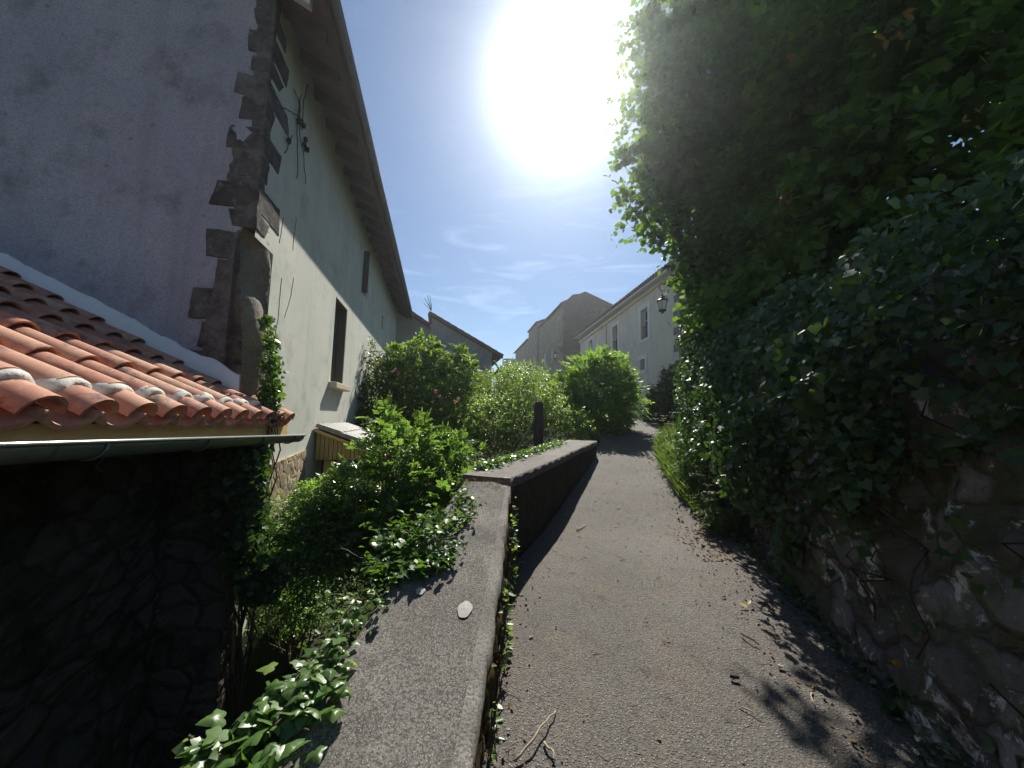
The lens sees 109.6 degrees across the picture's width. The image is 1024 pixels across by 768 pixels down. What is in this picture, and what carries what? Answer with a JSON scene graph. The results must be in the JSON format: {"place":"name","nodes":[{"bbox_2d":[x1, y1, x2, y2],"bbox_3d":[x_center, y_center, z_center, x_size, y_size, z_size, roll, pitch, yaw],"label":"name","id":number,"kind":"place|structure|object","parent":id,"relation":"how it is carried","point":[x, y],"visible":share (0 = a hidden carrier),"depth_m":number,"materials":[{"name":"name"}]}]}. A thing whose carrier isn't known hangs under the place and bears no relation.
{"place":"outdoors","nodes":[
{"label":"outdoors","id":0,"kind":"place"},
{"bbox_2d":[216,402,599,747],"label":"ground","id":1,"kind":"structure","parent":0,"point":[256,684],"depth_m":3.73,"materials":[{"name":"soil"}]},
{"bbox_2d":[0,253,305,767],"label":"lean to","id":2,"kind":"object","parent":1,"relation":"on","point":[117,428],"visible":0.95,"depth_m":2.41,"materials":[{"name":"ceramic"}]},
{"bbox_2d":[181,444,288,720],"bbox_3d":[-2.365,1.684,3.064,0.821,2.365,0.457,4,-6,-28],"label":"ivy curtain","id":3,"kind":"object","parent":2,"relation":"hanging from","point":[236,485],"visible":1,"depth_m":3.05,"materials":[{"name":"green plant"}]},
{"bbox_2d":[0,0,413,688],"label":"plastered house","id":4,"kind":"structure","parent":1,"relation":"on","point":[150,170],"depth_m":3.49,"materials":[{"name":"beige paint"}]},
{"bbox_2d":[255,314,288,496],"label":"corner ivy","id":5,"kind":"object","parent":4,"relation":"attached to","point":[270,394],"visible":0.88,"depth_m":3.46,"materials":[{"name":"green plant"}]},
{"bbox_2d":[282,84,309,183],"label":"dead creeper","id":6,"kind":"object","parent":4,"relation":"attached to","point":[303,125],"visible":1,"depth_m":4.37,"materials":[{"name":"brown plant"}]},
{"bbox_2d":[319,460,323,497],"bbox_3d":[-3.388,2.256,6.244,0.050,2.177,1.044,2,-6,-12],"label":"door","id":7,"kind":"structure","parent":4,"relation":"in","point":[322,464],"depth_m":6.40,"materials":[{"name":"brown wood"}]},
{"bbox_2d":[328,298,349,391],"bbox_3d":[-3.190,-0.691,6.596,0.320,1.598,1.000,2,-6,-12],"label":"window","id":8,"kind":"structure","parent":4,"relation":"in","point":[335,382],"depth_m":6.92,"materials":[{"name":"grey wood"}]},
{"bbox_2d":[362,251,369,292],"bbox_3d":[-3.375,-2.591,8.346,0.116,0.980,0.045,2,-6,-12],"label":"window","id":9,"kind":"structure","parent":4,"relation":"in","point":[366,253],"depth_m":8.32,"materials":[{"name":"grey wood"}]},
{"bbox_2d":[230,477,390,674],"bbox_3d":[-1.986,1.956,3.600,1.884,1.947,1.069,1,-5,0],"label":"leaved shrub","id":10,"kind":"object","parent":1,"relation":"on","point":[297,526],"visible":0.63,"depth_m":3.50,"materials":[{"name":"green plant"}]},
{"bbox_2d":[256,449,515,664],"bbox_3d":[-0.824,2.312,7.265,6.308,1.850,7.248,1,-5,0],"label":"ground cover","id":11,"kind":"object","parent":1,"relation":"on","point":[318,631],"visible":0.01,"depth_m":4.07,"materials":[{"name":"green plant"}]},
{"bbox_2d":[292,390,489,605],"bbox_3d":[-1.279,1.450,3.944,2.235,2.855,1.709,1,-5,0],"label":"ash sapling","id":12,"kind":"object","parent":1,"relation":"on","point":[378,510],"visible":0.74,"depth_m":3.94,"materials":[{"name":"green plant"}]},
{"bbox_2d":[354,336,459,488],"bbox_3d":[-2.762,0.947,8.547,3.186,4.260,2.033,0,-6,11],"label":"rose bush","id":13,"kind":"object","parent":1,"relation":"on","point":[405,412],"visible":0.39,"depth_m":8.54,"materials":[{"name":"green plant"}]},
{"bbox_2d":[395,311,440,406],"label":"farm shed","id":14,"kind":"structure","parent":1,"relation":"on","point":[407,329],"depth_m":15.59,"materials":[{"name":"paint"}]},
{"bbox_2d":[363,328,485,462],"bbox_3d":[-2.396,0.645,9.654,3.355,4.490,2.355,1,-5,0],"label":"elder bush","id":15,"kind":"object","parent":1,"relation":"on","point":[423,372],"visible":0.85,"depth_m":9.55,"materials":[{"name":"green plant"}]},
{"bbox_2d":[279,440,596,767],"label":"parapet wall","id":16,"kind":"structure","parent":1,"relation":"on","point":[424,656],"depth_m":1.67,"materials":[{"name":"concrete"}]},
{"bbox_2d":[171,568,396,767],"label":"trailing ivy","id":17,"kind":"object","parent":16,"relation":"on","point":[270,723],"visible":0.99,"depth_m":1.36,"materials":[{"name":"green plant"}]},
{"bbox_2d":[340,479,487,588],"bbox_3d":[-0.520,0.988,2.517,0.719,0.432,1.220,-3,-7,35],"label":"creeping ivy","id":18,"kind":"object","parent":16,"relation":"on","point":[413,562],"visible":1,"depth_m":2.27,"materials":[{"name":"green plant"}]},
{"bbox_2d":[462,476,512,486],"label":"dry moss","id":19,"kind":"object","parent":16,"relation":"on","point":[487,480],"visible":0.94,"depth_m":3.23,"materials":[{"name":"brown plant"}]},
{"bbox_2d":[468,439,567,470],"bbox_3d":[0.260,0.998,5.229,0.445,0.283,3.388,-1,-6,21],"label":"ivy mat","id":20,"kind":"object","parent":16,"relation":"on","point":[498,460],"visible":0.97,"depth_m":4.49,"materials":[{"name":"green plant"}]},
{"bbox_2d":[428,311,503,415],"bbox_3d":[-2.965,0.715,20.513,3.672,7.548,7.300,2,-6,-12],"label":"farmhouse","id":21,"kind":"object","parent":1,"relation":"on","point":[488,356],"visible":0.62,"depth_m":17.31,"materials":[{"name":"paint"}]},
{"bbox_2d":[398,355,611,465],"bbox_3d":[-0.348,0.887,9.796,5.326,3.729,4.089,1,-5,0],"label":"bramble thicket","id":22,"kind":"object","parent":1,"relation":"on","point":[497,406],"visible":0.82,"depth_m":9.04,"materials":[{"name":"green plant"}]},
{"bbox_2d":[492,365,520,402],"bbox_3d":[-0.555,0.539,39.053,2.550,5.586,4.629,-1,-6,24],"label":"distant tree","id":23,"kind":"object","parent":1,"relation":"on","point":[507,373],"visible":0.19,"depth_m":38.19,"materials":[{"name":"green plant"}]},
{"bbox_2d":[502,358,514,390],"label":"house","id":24,"kind":"structure","parent":1,"relation":"on","point":[503,363],"depth_m":84.00,"materials":[{"name":"white paint"}]},
{"bbox_2d":[516,419,533,451],"bbox_3d":[0.265,1.108,7.580,0.030,0.773,0.666,-3,-7,39],"label":"leaning rod","id":25,"kind":"object","parent":1,"relation":"on","point":[525,435],"visible":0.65,"depth_m":7.58,"materials":[{"name":"grey metal"}]},
{"bbox_2d":[513,318,545,401],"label":"stone house","id":26,"kind":"structure","parent":1,"relation":"on","point":[527,350],"depth_m":45.16,"materials":[{"name":"stone"}]},
{"bbox_2d":[534,402,543,447],"bbox_3d":[0.595,1.560,8.191,0.261,2.303,0.250,1,-5,0],"label":"stone post","id":27,"kind":"object","parent":1,"relation":"on","point":[538,422],"visible":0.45,"depth_m":8.17,"materials":[{"name":"grey stone"}]},
{"bbox_2d":[537,291,612,402],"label":"stone house","id":28,"kind":"structure","parent":1,"relation":"on","point":[563,323],"depth_m":33.22,"materials":[{"name":"concrete"}]},
{"bbox_2d":[553,347,561,358],"bbox_3d":[4.123,-2.814,32.463,0.875,1.269,0.413,1,-5,0],"label":"wall lantern","id":29,"kind":"object","parent":28,"relation":"attached to","point":[555,354],"depth_m":32.36,"materials":[{"name":"black metal"}]},
{"bbox_2d":[544,344,654,440],"bbox_3d":[2.362,0.430,10.505,2.963,3.343,2.680,5,-6,-31],"label":"leafy bush","id":30,"kind":"object","parent":1,"relation":"on","point":[611,378],"visible":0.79,"depth_m":10.16,"materials":[{"name":"green plant"}]},
{"bbox_2d":[588,416,626,439],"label":"shrub","id":31,"kind":"object","parent":1,"relation":"on","point":[603,424],"visible":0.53,"depth_m":9.54,"materials":[{"name":"green plant"}]},
{"bbox_2d":[639,361,690,425],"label":"corner bush","id":32,"kind":"object","parent":1,"relation":"on","point":[662,398],"visible":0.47,"depth_m":11.39,"materials":[{"name":"green plant"}]},
{"bbox_2d":[574,248,789,415],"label":"cream house","id":33,"kind":"structure","parent":1,"relation":"on","point":[638,328],"depth_m":15.63,"materials":[{"name":"paint"}]},
{"bbox_2d":[587,335,593,351],"bbox_3d":[5.157,-2.189,23.254,0.224,1.703,1.271,2,-5,-5],"label":"window","id":34,"kind":"structure","parent":33,"relation":"in","point":[592,337],"depth_m":23.08,"materials":[{"name":"white glass"}]},
{"bbox_2d":[611,319,619,354],"bbox_3d":[5.530,-2.402,19.054,0.224,1.767,1.160,2,-5,-5],"label":"window","id":35,"kind":"structure","parent":33,"relation":"in","point":[615,323],"depth_m":19.00,"materials":[{"name":"white glass"}]},
{"bbox_2d":[638,353,646,373],"bbox_3d":[5.774,-0.856,15.715,0.224,0.833,0.857,2,-5,-5],"label":"window","id":36,"kind":"structure","parent":33,"relation":"in","point":[644,356],"depth_m":15.66,"materials":[{"name":"white glass"}]},
{"bbox_2d":[638,300,650,343],"bbox_3d":[5.858,-2.645,15.670,0.275,1.690,1.102,2,-5,-5],"label":"window","id":37,"kind":"structure","parent":33,"relation":"in","point":[647,328],"depth_m":15.74,"materials":[{"name":"white glass"}]},
{"bbox_2d":[657,283,677,313],"bbox_3d":[5.582,-3.070,12.845,0.869,1.203,0.395,1,-5,0],"label":"wall lantern","id":38,"kind":"object","parent":33,"relation":"attached to","point":[662,300],"depth_m":12.74,"materials":[{"name":"black metal"}]},
{"bbox_2d":[674,303,740,470],"bbox_3d":[3.329,0.107,5.822,1.358,3.518,1.539,6,-7,-42],"label":"ivy bush","id":39,"kind":"object","parent":1,"relation":"on","point":[694,337],"visible":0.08,"depth_m":6.10,"materials":[{"name":"green plant"}]},
{"bbox_2d":[603,0,1023,392],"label":"hazel tree","id":40,"kind":"object","parent":1,"relation":"on","point":[835,124],"visible":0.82,"depth_m":4.48,"materials":[{"name":"green plant"}]},
{"bbox_2d":[721,252,1023,767],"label":"rubble wall","id":41,"kind":"structure","parent":1,"relation":"on","point":[969,653],"depth_m":1.71,"materials":[{"name":"grey stone"}]},
{"bbox_2d":[670,149,1023,767],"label":"wall ivy","id":42,"kind":"object","parent":41,"relation":"attached to","point":[746,486],"depth_m":2.00,"materials":[{"name":"green plant"}]},
{"bbox_2d":[341,0,1003,401],"label":"sky","id":43,"kind":"structure","parent":0,"point":[488,120],"materials":[{"name":"blue"}]},
{"bbox_2d":[483,401,947,767],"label":"path","id":44,"kind":"structure","parent":0,"point":[711,695],"depth_m":2.21,"materials":[{"name":"grey asphalt"}]},
{"bbox_2d":[487,497,520,767],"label":"joint weeds","id":45,"kind":"object","parent":44,"relation":"on","point":[505,632],"visible":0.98,"depth_m":2.06,"materials":[{"name":"green plant"}]},
{"bbox_2d":[514,710,555,761],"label":"twig","id":46,"kind":"object","parent":44,"relation":"on","point":[530,742],"visible":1,"depth_m":1.61,"materials":[{"name":"beige wood"}]},
{"bbox_2d":[649,412,678,455],"bbox_3d":[3.315,1.047,7.325,0.928,0.979,0.912,-3,-7,41],"label":"cow parsley","id":47,"kind":"object","parent":44,"relation":"on","point":[663,430],"visible":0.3,"depth_m":7.48,"materials":[{"name":"green plant"}]},
{"bbox_2d":[497,493,841,767],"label":"dry straw","id":48,"kind":"object","parent":44,"relation":"on","point":[648,650],"visible":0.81,"depth_m":2.22,"materials":[{"name":"brown plant"}]},
{"bbox_2d":[657,423,687,471],"bbox_3d":[3.026,1.121,6.328,0.867,0.970,0.898,1,-5,0],"label":"cow parsley","id":49,"kind":"object","parent":44,"relation":"on","point":[668,444],"visible":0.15,"depth_m":6.29,"materials":[{"name":"green plant"}]},
{"bbox_2d":[488,478,872,763],"bbox_3d":[1.199,1.600,3.828,2.265,0.609,5.860,0,-6,17],"label":"grit","id":50,"kind":"object","parent":44,"relation":"on","point":[739,701],"visible":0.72,"depth_m":2.33,"materials":[{"name":"grey gravel"}]},
{"bbox_2d":[668,440,700,487],"bbox_3d":[2.817,1.269,5.597,0.776,0.767,0.765,1,-5,0],"label":"cow parsley","id":51,"kind":"object","parent":44,"relation":"on","point":[677,467],"visible":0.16,"depth_m":5.58,"materials":[{"name":"green plant"}]},
{"bbox_2d":[651,424,727,517],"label":"verge grass","id":52,"kind":"structure","parent":44,"relation":"on","point":[685,490],"depth_m":5.63,"materials":[{"name":"green plant"}]},
{"bbox_2d":[482,450,899,767],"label":"leaf litter","id":53,"kind":"object","parent":44,"relation":"on","point":[764,653],"visible":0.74,"depth_m":2.77,"materials":[{"name":"brown plant"}]},
{"bbox_2d":[688,470,742,522],"bbox_3d":[2.661,1.405,4.649,0.670,0.647,0.679,1,-5,0],"label":"cow parsley","id":54,"kind":"object","parent":44,"relation":"on","point":[712,490],"visible":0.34,"depth_m":4.62,"materials":[{"name":"green plant"}]},
{"bbox_2d":[695,483,749,537],"bbox_3d":[2.451,1.467,4.221,0.565,0.540,0.616,-4,-7,42],"label":"cow parsley","id":55,"kind":"object","parent":44,"relation":"on","point":[720,519],"visible":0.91,"depth_m":4.15,"materials":[{"name":"green plant"}]},
{"bbox_2d":[730,673,738,678],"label":"twig","id":56,"kind":"object","parent":44,"relation":"on","point":[732,676],"visible":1,"depth_m":2.04,"materials":[{"name":"brown wood"}]},
{"bbox_2d":[740,600,757,607],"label":"fallen leaf","id":57,"kind":"object","parent":44,"relation":"on","point":[744,604],"visible":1,"depth_m":2.74,"materials":[{"name":"yellow plant"}]},
{"bbox_2d":[739,706,762,718],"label":"twig","id":58,"kind":"object","parent":44,"relation":"on","point":[750,710],"visible":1,"depth_m":1.83,"materials":[{"name":"beige wood"}]},
{"bbox_2d":[745,599,772,613],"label":"twig","id":59,"kind":"object","parent":44,"relation":"on","point":[761,606],"visible":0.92,"depth_m":2.73,"materials":[{"name":"brown wood"}]},
{"bbox_2d":[730,516,975,767],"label":"wall foot weeds","id":60,"kind":"object","parent":44,"relation":"on","point":[891,704],"depth_m":2.06,"materials":[{"name":"green plant"}]},
{"bbox_2d":[873,660,902,720],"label":"dandelion","id":61,"kind":"object","parent":44,"relation":"on","point":[893,712],"visible":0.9,"depth_m":1.83,"materials":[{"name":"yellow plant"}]}
]}

